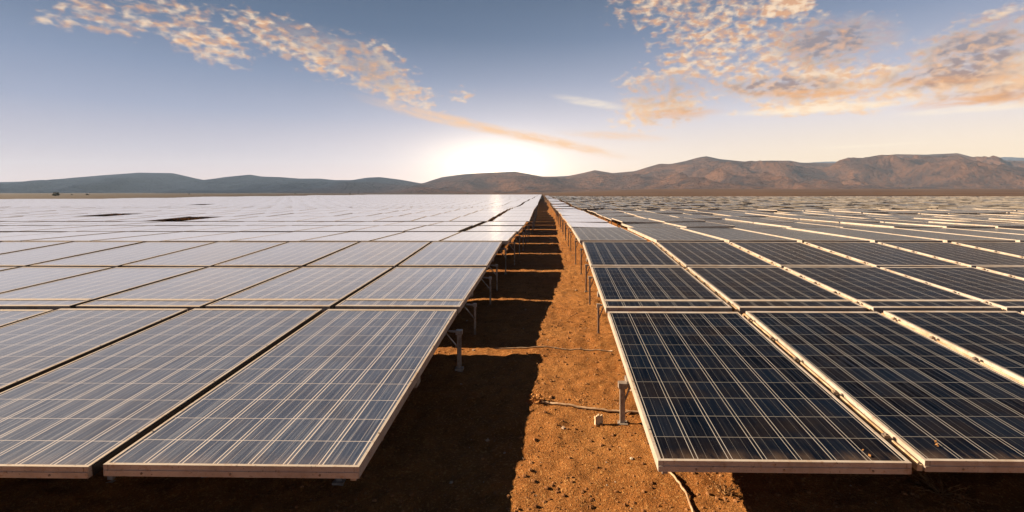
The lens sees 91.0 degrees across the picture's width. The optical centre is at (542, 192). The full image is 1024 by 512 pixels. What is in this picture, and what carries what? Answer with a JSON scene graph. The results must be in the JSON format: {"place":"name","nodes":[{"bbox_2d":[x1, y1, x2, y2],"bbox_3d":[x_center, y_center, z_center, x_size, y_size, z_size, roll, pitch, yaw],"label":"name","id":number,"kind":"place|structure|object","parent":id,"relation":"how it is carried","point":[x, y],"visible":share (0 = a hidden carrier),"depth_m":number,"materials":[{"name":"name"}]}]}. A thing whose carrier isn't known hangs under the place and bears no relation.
{"place":"outdoors","nodes":[
{"label":"outdoors","id":0,"kind":"place"},
{"bbox_2d":[0,189,1023,511],"bbox_3d":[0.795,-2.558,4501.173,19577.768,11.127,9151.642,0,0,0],"label":"ground","id":1,"kind":"structure","parent":0,"point":[102,493],"depth_m":4.95,"materials":[{"name":"soil"}]},
{"bbox_2d":[0,309,52,327],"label":"solar panel","id":2,"kind":"object","parent":1,"relation":"on","point":[9,316],"visible":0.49,"depth_m":7.43,"materials":[{"name":"glass"}]},
{"bbox_2d":[0,232,57,236],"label":"solar panel","id":3,"kind":"object","parent":1,"relation":"on","point":[5,234],"visible":0.2,"depth_m":17.69,"materials":[{"name":"glass"}]},
{"bbox_2d":[0,222,69,225],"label":"solar panel","id":4,"kind":"object","parent":1,"relation":"on","point":[17,224],"visible":0.24,"depth_m":24.02,"materials":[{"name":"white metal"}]},
{"bbox_2d":[0,241,70,254],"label":"solar panel","id":5,"kind":"object","parent":1,"relation":"on","point":[8,247],"visible":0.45,"depth_m":13.73,"materials":[{"name":"glass"}]},
{"bbox_2d":[0,216,89,221],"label":"solar panel","id":6,"kind":"object","parent":1,"relation":"on","point":[44,218],"visible":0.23,"depth_m":28.72,"materials":[{"name":"glass"}]},
{"bbox_2d":[0,225,99,231],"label":"solar panel","id":7,"kind":"object","parent":1,"relation":"on","point":[34,228],"visible":0.33,"depth_m":20.67,"materials":[{"name":"glass"}]},
{"bbox_2d":[0,267,110,293],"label":"solar panel","id":8,"kind":"object","parent":1,"relation":"on","point":[17,278],"visible":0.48,"depth_m":10.18,"materials":[{"name":"glass"}]},
{"bbox_2d":[0,231,123,241],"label":"solar panel","id":9,"kind":"object","parent":1,"relation":"on","point":[20,238],"visible":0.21,"depth_m":16.65,"materials":[{"name":"glass"}]},
{"bbox_2d":[18,222,106,225],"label":"solar panel","id":10,"kind":"object","parent":1,"relation":"on","point":[70,223],"visible":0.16,"depth_m":23.10,"materials":[{"name":"grey glass"}]},
{"bbox_2d":[0,242,142,267],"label":"solar panel","id":11,"kind":"object","parent":1,"relation":"on","point":[24,258],"visible":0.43,"depth_m":12.71,"materials":[{"name":"glass"}]},
{"bbox_2d":[36,216,121,221],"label":"solar panel","id":12,"kind":"object","parent":1,"relation":"on","point":[71,219],"visible":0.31,"depth_m":28.70,"materials":[{"name":"glass"}]},
{"bbox_2d":[21,225,138,231],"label":"solar panel","id":13,"kind":"object","parent":1,"relation":"on","point":[77,229],"visible":0.27,"depth_m":19.92,"materials":[{"name":"glass"}]},
{"bbox_2d":[0,308,187,392],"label":"solar panel","id":14,"kind":"object","parent":1,"relation":"on","point":[35,347],"visible":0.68,"depth_m":6.55,"materials":[{"name":"glass"}]},
{"bbox_2d":[22,232,174,241],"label":"solar panel","id":15,"kind":"object","parent":1,"relation":"on","point":[88,238],"visible":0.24,"depth_m":16.11,"materials":[{"name":"glass"}]},
{"bbox_2d":[0,267,204,310],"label":"solar panel","id":16,"kind":"object","parent":1,"relation":"on","point":[72,292],"visible":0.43,"depth_m":9.15,"materials":[{"name":"glass"}]},
{"bbox_2d":[67,216,156,221],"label":"solar panel","id":17,"kind":"object","parent":1,"relation":"on","point":[109,219],"visible":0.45,"depth_m":27.90,"materials":[{"name":"glass"}]},
{"bbox_2d":[75,221,164,225],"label":"solar panel","id":18,"kind":"object","parent":1,"relation":"on","point":[118,223],"visible":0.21,"depth_m":23.86,"materials":[{"name":"grey glass"}]},
{"bbox_2d":[30,242,214,267],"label":"solar panel","id":19,"kind":"object","parent":1,"relation":"on","point":[118,257],"visible":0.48,"depth_m":12.35,"materials":[{"name":"glass"}]},
{"bbox_2d":[84,226,183,231],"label":"solar panel","id":20,"kind":"object","parent":1,"relation":"on","point":[127,229],"visible":0.26,"depth_m":20.28,"materials":[{"name":"glass"}]},
{"bbox_2d":[105,216,190,221],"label":"solar panel","id":21,"kind":"object","parent":1,"relation":"on","point":[155,218],"visible":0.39,"depth_m":28.67,"materials":[{"name":"glass"}]},
{"bbox_2d":[109,222,192,225],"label":"solar panel","id":22,"kind":"object","parent":1,"relation":"on","point":[150,224],"visible":0.32,"depth_m":23.24,"materials":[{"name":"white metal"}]},
{"bbox_2d":[0,309,321,482],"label":"solar panel","id":23,"kind":"object","parent":1,"relation":"on","point":[87,416],"visible":0.84,"depth_m":5.09,"materials":[{"name":"glass"}]},
{"bbox_2d":[92,232,233,242],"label":"solar panel","id":24,"kind":"object","parent":1,"relation":"on","point":[161,237],"visible":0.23,"depth_m":16.03,"materials":[{"name":"glass"}]},
{"bbox_2d":[131,226,229,231],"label":"solar panel","id":25,"kind":"object","parent":1,"relation":"on","point":[181,229],"visible":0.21,"depth_m":19.66,"materials":[{"name":"glass"}]},
{"bbox_2d":[76,267,298,310],"bbox_3d":[-6.352,2.081,9.463,1.993,0.898,3.101,0,0,1],"label":"solar panel","id":26,"kind":"object","parent":1,"relation":"on","point":[201,289],"visible":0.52,"depth_m":9.02,"materials":[{"name":"glass"}]},
{"bbox_2d":[155,222,232,225],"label":"solar panel","id":27,"kind":"object","parent":1,"relation":"on","point":[194,224],"visible":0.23,"depth_m":23.14,"materials":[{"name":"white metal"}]},
{"bbox_2d":[122,242,286,267],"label":"solar panel","id":28,"kind":"object","parent":1,"relation":"on","point":[210,255],"visible":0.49,"depth_m":12.35,"materials":[{"name":"glass"}]},
{"bbox_2d":[182,216,258,221],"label":"solar panel","id":29,"kind":"object","parent":1,"relation":"on","point":[217,219],"visible":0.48,"depth_m":27.93,"materials":[{"name":"glass"}]},
{"bbox_2d":[162,232,287,242],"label":"solar panel","id":30,"kind":"object","parent":1,"relation":"on","point":[228,237],"visible":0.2,"depth_m":16.01,"materials":[{"name":"glass"}]},
{"bbox_2d":[185,225,278,231],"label":"solar panel","id":31,"kind":"object","parent":1,"relation":"on","point":[237,228],"visible":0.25,"depth_m":20.16,"materials":[{"name":"glass"}]},
{"bbox_2d":[201,221,274,225],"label":"solar panel","id":32,"kind":"object","parent":1,"relation":"on","point":[242,223],"visible":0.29,"depth_m":23.94,"materials":[{"name":"grey glass"}]},
{"bbox_2d":[220,216,290,221],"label":"solar panel","id":33,"kind":"object","parent":1,"relation":"on","point":[260,218],"visible":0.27,"depth_m":28.71,"materials":[{"name":"glass"}]},
{"bbox_2d":[103,309,463,485],"bbox_3d":[-2.235,2.247,5.751,2.185,0.929,3.862,0,0,1],"label":"solar panel","id":34,"kind":"object","parent":1,"relation":"on","point":[326,393],"visible":0.93,"depth_m":4.73,"materials":[{"name":"glass"}]},
{"bbox_2d":[240,226,326,231],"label":"solar panel","id":35,"kind":"object","parent":1,"relation":"on","point":[285,229],"visible":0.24,"depth_m":19.61,"materials":[{"name":"glass"}]},
{"bbox_2d":[254,221,316,225],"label":"solar panel","id":36,"kind":"object","parent":1,"relation":"on","point":[287,223],"visible":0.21,"depth_m":23.96,"materials":[{"name":"grey glass"}]},
{"bbox_2d":[214,242,358,267],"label":"solar panel","id":37,"kind":"object","parent":1,"relation":"on","point":[297,254],"visible":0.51,"depth_m":12.34,"materials":[{"name":"glass"}]},
{"bbox_2d":[232,232,346,242],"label":"solar panel","id":38,"kind":"object","parent":1,"relation":"on","point":[293,237],"visible":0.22,"depth_m":15.98,"materials":[{"name":"glass"}]},
{"bbox_2d":[262,216,323,221],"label":"solar panel","id":39,"kind":"object","parent":1,"relation":"on","point":[294,218],"visible":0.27,"depth_m":28.66,"materials":[{"name":"glass"}]},
{"bbox_2d":[205,267,392,311],"bbox_3d":[-4.301,2.078,9.462,1.993,0.898,3.101,0,0,1],"label":"solar panel","id":40,"kind":"object","parent":1,"relation":"on","point":[324,289],"visible":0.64,"depth_m":9.00,"materials":[{"name":"glass"}]},
{"bbox_2d":[292,222,357,225],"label":"solar panel","id":41,"kind":"object","parent":1,"relation":"on","point":[325,223],"visible":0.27,"depth_m":23.17,"materials":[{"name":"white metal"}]},
{"bbox_2d":[297,216,357,221],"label":"solar panel","id":42,"kind":"object","parent":1,"relation":"on","point":[328,219],"visible":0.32,"depth_m":27.93,"materials":[{"name":"glass"}]},
{"bbox_2d":[295,225,373,231],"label":"solar panel","id":43,"kind":"object","parent":1,"relation":"on","point":[341,228],"visible":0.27,"depth_m":20.12,"materials":[{"name":"glass"}]},
{"bbox_2d":[301,232,403,242],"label":"solar panel","id":44,"kind":"object","parent":1,"relation":"on","point":[359,237],"visible":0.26,"depth_m":15.97,"materials":[{"name":"glass"}]},
{"bbox_2d":[335,216,391,221],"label":"solar panel","id":45,"kind":"object","parent":1,"relation":"on","point":[364,219],"visible":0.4,"depth_m":27.93,"materials":[{"name":"glass"}]},
{"bbox_2d":[306,242,430,268],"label":"solar panel","id":46,"kind":"object","parent":1,"relation":"on","point":[393,255],"visible":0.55,"depth_m":12.34,"materials":[{"name":"glass"}]},
{"bbox_2d":[343,222,398,225],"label":"solar panel","id":47,"kind":"object","parent":1,"relation":"on","point":[368,223],"visible":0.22,"depth_m":23.98,"materials":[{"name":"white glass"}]},
{"bbox_2d":[350,225,424,231],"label":"solar panel","id":48,"kind":"object","parent":1,"relation":"on","point":[392,228],"visible":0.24,"depth_m":20.13,"materials":[{"name":"glass"}]},
{"bbox_2d":[373,216,426,221],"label":"solar panel","id":49,"kind":"object","parent":1,"relation":"on","point":[400,219],"visible":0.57,"depth_m":27.86,"materials":[{"name":"glass"}]},
{"bbox_2d":[335,267,491,334],"bbox_3d":[-2.162,2.081,9.460,2.164,0.898,3.101,0,0,1],"label":"solar panel","id":50,"kind":"object","parent":1,"relation":"on","point":[425,288],"visible":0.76,"depth_m":9.01,"materials":[{"name":"glass"}]},
{"bbox_2d":[371,232,459,242],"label":"solar panel","id":51,"kind":"object","parent":1,"relation":"on","point":[431,237],"visible":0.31,"depth_m":15.98,"materials":[{"name":"glass"}]},
{"bbox_2d":[411,216,459,221],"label":"solar panel","id":52,"kind":"object","parent":1,"relation":"on","point":[437,219],"visible":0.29,"depth_m":27.94,"materials":[{"name":"glass"}]},
{"bbox_2d":[405,226,471,231],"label":"solar panel","id":53,"kind":"object","parent":1,"relation":"on","point":[442,229],"visible":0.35,"depth_m":19.68,"materials":[{"name":"glass"}]},
{"bbox_2d":[398,241,506,290],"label":"solar panel","id":54,"kind":"object","parent":1,"relation":"on","point":[462,254],"visible":0.73,"depth_m":12.33,"materials":[{"name":"glass"}]},
{"bbox_2d":[429,221,482,230],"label":"solar panel","id":55,"kind":"object","parent":1,"relation":"on","point":[472,224],"visible":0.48,"depth_m":23.49,"materials":[{"name":"glass"}]},
{"bbox_2d":[450,216,493,224],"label":"solar panel","id":56,"kind":"object","parent":1,"relation":"on","point":[485,219],"visible":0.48,"depth_m":27.92,"materials":[{"name":"glass"}]},
{"bbox_2d":[441,232,519,264],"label":"solar panel","id":57,"kind":"object","parent":1,"relation":"on","point":[505,238],"visible":0.62,"depth_m":15.94,"materials":[{"name":"glass"}]},
{"bbox_2d":[465,226,525,250],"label":"solar panel","id":58,"kind":"object","parent":1,"relation":"on","point":[517,229],"visible":0.63,"depth_m":19.71,"materials":[{"name":"glass"}]},
{"bbox_2d":[480,221,529,241],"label":"solar panel","id":59,"kind":"object","parent":1,"relation":"on","point":[505,223],"visible":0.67,"depth_m":23.84,"materials":[{"name":"glass"}]},
{"bbox_2d":[0,195,1023,216],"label":"distant solar panels","id":60,"kind":"object","parent":1,"relation":"on","point":[872,202],"visible":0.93,"depth_m":76.04,"materials":[{"name":"grey glass"}]},
{"bbox_2d":[493,216,533,233],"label":"solar panel","id":61,"kind":"object","parent":1,"relation":"on","point":[514,218],"visible":0.7,"depth_m":28.75,"materials":[{"name":"glass"}]},
{"bbox_2d":[495,346,611,351],"bbox_3d":[0.168,2.407,7.748,1.813,0.066,0.050,0,0,3],"label":"cable","id":62,"kind":"object","parent":1,"relation":"on","point":[556,348],"visible":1,"depth_m":7.74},
{"bbox_2d":[563,218,607,228],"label":"solar panel","id":63,"kind":"object","parent":1,"relation":"on","point":[595,220],"visible":0.69,"depth_m":25.63,"materials":[{"name":"glass"}]},
{"bbox_2d":[540,401,638,412],"bbox_3d":[0.567,2.498,5.838,1.343,0.057,0.088,0,0,12],"label":"cable","id":64,"kind":"object","parent":1,"relation":"on","point":[583,407],"visible":0.81,"depth_m":5.81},
{"bbox_2d":[565,222,616,245],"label":"solar panel","id":65,"kind":"object","parent":1,"relation":"on","point":[579,224],"visible":0.6,"depth_m":22.12,"materials":[{"name":"glass"}]},
{"bbox_2d":[570,227,646,263],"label":"solar panel","id":66,"kind":"object","parent":1,"relation":"on","point":[600,234],"visible":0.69,"depth_m":16.46,"materials":[{"name":"glass"}]},
{"bbox_2d":[580,242,680,292],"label":"solar panel","id":67,"kind":"object","parent":1,"relation":"on","point":[625,254],"visible":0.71,"depth_m":12.34,"materials":[{"name":"glass"}]},
{"bbox_2d":[612,218,662,231],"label":"solar panel","id":68,"kind":"object","parent":1,"relation":"on","point":[628,220],"visible":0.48,"depth_m":25.51,"materials":[{"name":"glass"}]},
{"bbox_2d":[622,223,683,237],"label":"solar panel","id":69,"kind":"object","parent":1,"relation":"on","point":[647,225],"visible":0.33,"depth_m":22.25,"materials":[{"name":"glass"}]},
{"bbox_2d":[588,267,731,333],"bbox_3d":[1.978,2.075,9.464,2.084,0.898,3.101,0,0,1],"label":"solar panel","id":70,"kind":"object","parent":1,"relation":"on","point":[654,289],"visible":0.81,"depth_m":8.93,"materials":[{"name":"glass"}]},
{"bbox_2d":[628,227,723,242],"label":"solar panel","id":71,"kind":"object","parent":1,"relation":"on","point":[658,234],"visible":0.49,"depth_m":16.52,"materials":[{"name":"glass"}]},
{"bbox_2d":[648,217,705,222],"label":"solar panel","id":72,"kind":"object","parent":1,"relation":"on","point":[679,219],"visible":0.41,"depth_m":25.47,"materials":[{"name":"glass"}]},
{"bbox_2d":[669,215,721,218],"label":"solar panel","id":73,"kind":"object","parent":1,"relation":"on","point":[698,216],"visible":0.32,"depth_m":29.90,"materials":[{"name":"glass"}]},
{"bbox_2d":[665,222,734,227],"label":"solar panel","id":74,"kind":"object","parent":1,"relation":"on","point":[698,225],"visible":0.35,"depth_m":21.47,"materials":[{"name":"glass"}]},
{"bbox_2d":[655,242,775,268],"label":"solar panel","id":75,"kind":"object","parent":1,"relation":"on","point":[684,255],"visible":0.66,"depth_m":12.37,"materials":[{"name":"glass"}]},
{"bbox_2d":[707,473,742,497],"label":"dry twigs","id":76,"kind":"object","parent":1,"relation":"on","point":[724,491],"visible":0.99,"depth_m":4.34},
{"bbox_2d":[680,228,796,242],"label":"solar panel","id":77,"kind":"object","parent":1,"relation":"on","point":[728,235],"visible":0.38,"depth_m":16.50,"materials":[{"name":"glass"}]},
{"bbox_2d":[714,213,765,216],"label":"solar panel","id":78,"kind":"object","parent":1,"relation":"on","point":[739,214],"visible":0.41,"depth_m":33.75,"materials":[{"name":"glass"}]},
{"bbox_2d":[719,223,785,227],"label":"solar panel","id":79,"kind":"object","parent":1,"relation":"on","point":[744,225],"visible":0.23,"depth_m":22.03,"materials":[{"name":"glass"}]},
{"bbox_2d":[725,218,789,222],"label":"solar panel","id":80,"kind":"object","parent":1,"relation":"on","point":[750,220],"visible":0.48,"depth_m":25.75,"materials":[{"name":"glass"}]},
{"bbox_2d":[608,311,911,473],"bbox_3d":[1.887,2.241,5.821,2.105,0.848,3.732,0,0,1],"label":"solar panel","id":81,"kind":"object","parent":1,"relation":"on","point":[731,392],"visible":0.98,"depth_m":4.86,"materials":[{"name":"glass"}]},
{"bbox_2d":[685,267,866,312],"bbox_3d":[4.095,2.075,9.464,2.080,0.899,3.101,0,0,1],"label":"solar panel","id":82,"kind":"object","parent":1,"relation":"on","point":[741,289],"visible":0.77,"depth_m":8.97,"materials":[{"name":"glass"}]},
{"bbox_2d":[754,222,839,227],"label":"solar panel","id":83,"kind":"object","parent":1,"relation":"on","point":[787,224],"visible":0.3,"depth_m":22.21,"materials":[{"name":"glass"}]},
{"bbox_2d":[770,215,823,221],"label":"solar panel","id":84,"kind":"object","parent":1,"relation":"on","point":[798,217],"visible":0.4,"depth_m":30.35,"materials":[{"name":"glass"}]},
{"bbox_2d":[729,242,870,267],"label":"solar panel","id":85,"kind":"object","parent":1,"relation":"on","point":[787,254],"visible":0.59,"depth_m":12.37,"materials":[{"name":"glass"}]},
{"bbox_2d":[734,228,869,242],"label":"solar panel","id":86,"kind":"object","parent":1,"relation":"on","point":[801,236],"visible":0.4,"depth_m":16.57,"materials":[{"name":"glass"}]},
{"bbox_2d":[804,212,864,222],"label":"solar panel","id":87,"kind":"object","parent":1,"relation":"on","point":[832,213],"visible":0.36,"depth_m":33.32,"materials":[{"name":"glass"}]},
{"bbox_2d":[800,218,879,222],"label":"solar panel","id":88,"kind":"object","parent":1,"relation":"on","point":[836,220],"visible":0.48,"depth_m":25.67,"materials":[{"name":"glass"}]},
{"bbox_2d":[797,222,885,227],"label":"solar panel","id":89,"kind":"object","parent":1,"relation":"on","point":[841,225],"visible":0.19,"depth_m":21.88,"materials":[{"name":"glass"}]},
{"bbox_2d":[786,227,942,242],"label":"solar panel","id":90,"kind":"object","parent":1,"relation":"on","point":[876,237],"visible":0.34,"depth_m":16.72,"materials":[{"name":"glass"}]},
{"bbox_2d":[742,311,1023,472],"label":"solar panel","id":91,"kind":"object","parent":1,"relation":"on","point":[910,395],"visible":0.92,"depth_m":5.23,"materials":[{"name":"glass"}]},
{"bbox_2d":[804,242,966,267],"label":"solar panel","id":92,"kind":"object","parent":1,"relation":"on","point":[874,254],"visible":0.65,"depth_m":12.39,"materials":[{"name":"glass"}]},
{"bbox_2d":[782,267,1000,312],"bbox_3d":[6.210,2.074,9.463,2.080,0.899,3.101,0,0,1],"label":"solar panel","id":93,"kind":"object","parent":1,"relation":"on","point":[875,289],"visible":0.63,"depth_m":8.97,"materials":[{"name":"glass"}]},
{"bbox_2d":[840,222,942,227],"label":"solar panel","id":94,"kind":"object","parent":1,"relation":"on","point":[886,225],"visible":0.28,"depth_m":21.64,"materials":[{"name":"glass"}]},
{"bbox_2d":[875,218,944,221],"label":"solar panel","id":95,"kind":"object","parent":1,"relation":"on","point":[914,219],"visible":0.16,"depth_m":26.67,"materials":[{"name":"glass"}]},
{"bbox_2d":[846,228,1014,242],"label":"solar panel","id":96,"kind":"object","parent":1,"relation":"on","point":[946,237],"visible":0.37,"depth_m":16.50,"materials":[{"name":"glass"}]},
{"bbox_2d":[885,222,994,227],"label":"solar panel","id":97,"kind":"object","parent":1,"relation":"on","point":[944,225],"visible":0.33,"depth_m":21.31,"materials":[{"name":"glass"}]},
{"bbox_2d":[904,470,994,509],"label":"dry twigs","id":98,"kind":"object","parent":1,"relation":"on","point":[930,484],"visible":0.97,"depth_m":4.32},
{"bbox_2d":[878,242,1023,267],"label":"solar panel","id":99,"kind":"object","parent":1,"relation":"on","point":[961,255],"visible":0.65,"depth_m":12.59,"materials":[{"name":"glass"}]},
{"bbox_2d":[880,267,1023,312],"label":"solar panel","id":100,"kind":"object","parent":1,"relation":"on","point":[1004,292],"visible":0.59,"depth_m":9.59,"materials":[{"name":"glass"}]},
{"bbox_2d":[882,311,1023,384],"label":"solar panel","id":101,"kind":"object","parent":1,"relation":"on","point":[993,340],"visible":0.76,"depth_m":6.78,"materials":[{"name":"glass"}]},
{"bbox_2d":[897,228,1023,241],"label":"solar panel","id":102,"kind":"object","parent":1,"relation":"on","point":[1017,237],"visible":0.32,"depth_m":17.36,"materials":[{"name":"glass"}]},
{"bbox_2d":[934,216,1011,220],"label":"solar panel","id":103,"kind":"object","parent":1,"relation":"on","point":[973,217],"visible":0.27,"depth_m":30.37,"materials":[{"name":"glass"}]},
{"bbox_2d":[928,221,1023,227],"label":"solar panel","id":104,"kind":"object","parent":1,"relation":"on","point":[999,225],"visible":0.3,"depth_m":22.02,"materials":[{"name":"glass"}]},
{"bbox_2d":[951,228,1023,234],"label":"solar panel","id":105,"kind":"object","parent":1,"relation":"on","point":[1008,231],"visible":0.31,"depth_m":18.82,"materials":[{"name":"glass"}]},
{"bbox_2d":[952,242,1023,257],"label":"solar panel","id":106,"kind":"object","parent":1,"relation":"on","point":[1016,249],"visible":0.75,"depth_m":13.63,"materials":[{"name":"glass"}]},
{"bbox_2d":[976,266,1023,279],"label":"solar panel","id":107,"kind":"object","parent":1,"relation":"on","point":[1015,271],"visible":0.55,"depth_m":10.64,"materials":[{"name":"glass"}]},
{"bbox_2d":[0,153,1023,192],"bbox_3d":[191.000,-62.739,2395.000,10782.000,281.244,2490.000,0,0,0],"label":"hills","id":108,"kind":"structure","parent":0,"point":[934,171],"depth_m":1948.03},
{"bbox_2d":[0,0,1023,182],"label":"sky","id":109,"kind":"structure","parent":0,"point":[419,91],"materials":[{"name":"blue"}]},
{"bbox_2d":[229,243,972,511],"bbox_3d":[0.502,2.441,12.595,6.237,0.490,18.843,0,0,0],"label":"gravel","id":110,"kind":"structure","parent":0,"point":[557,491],"depth_m":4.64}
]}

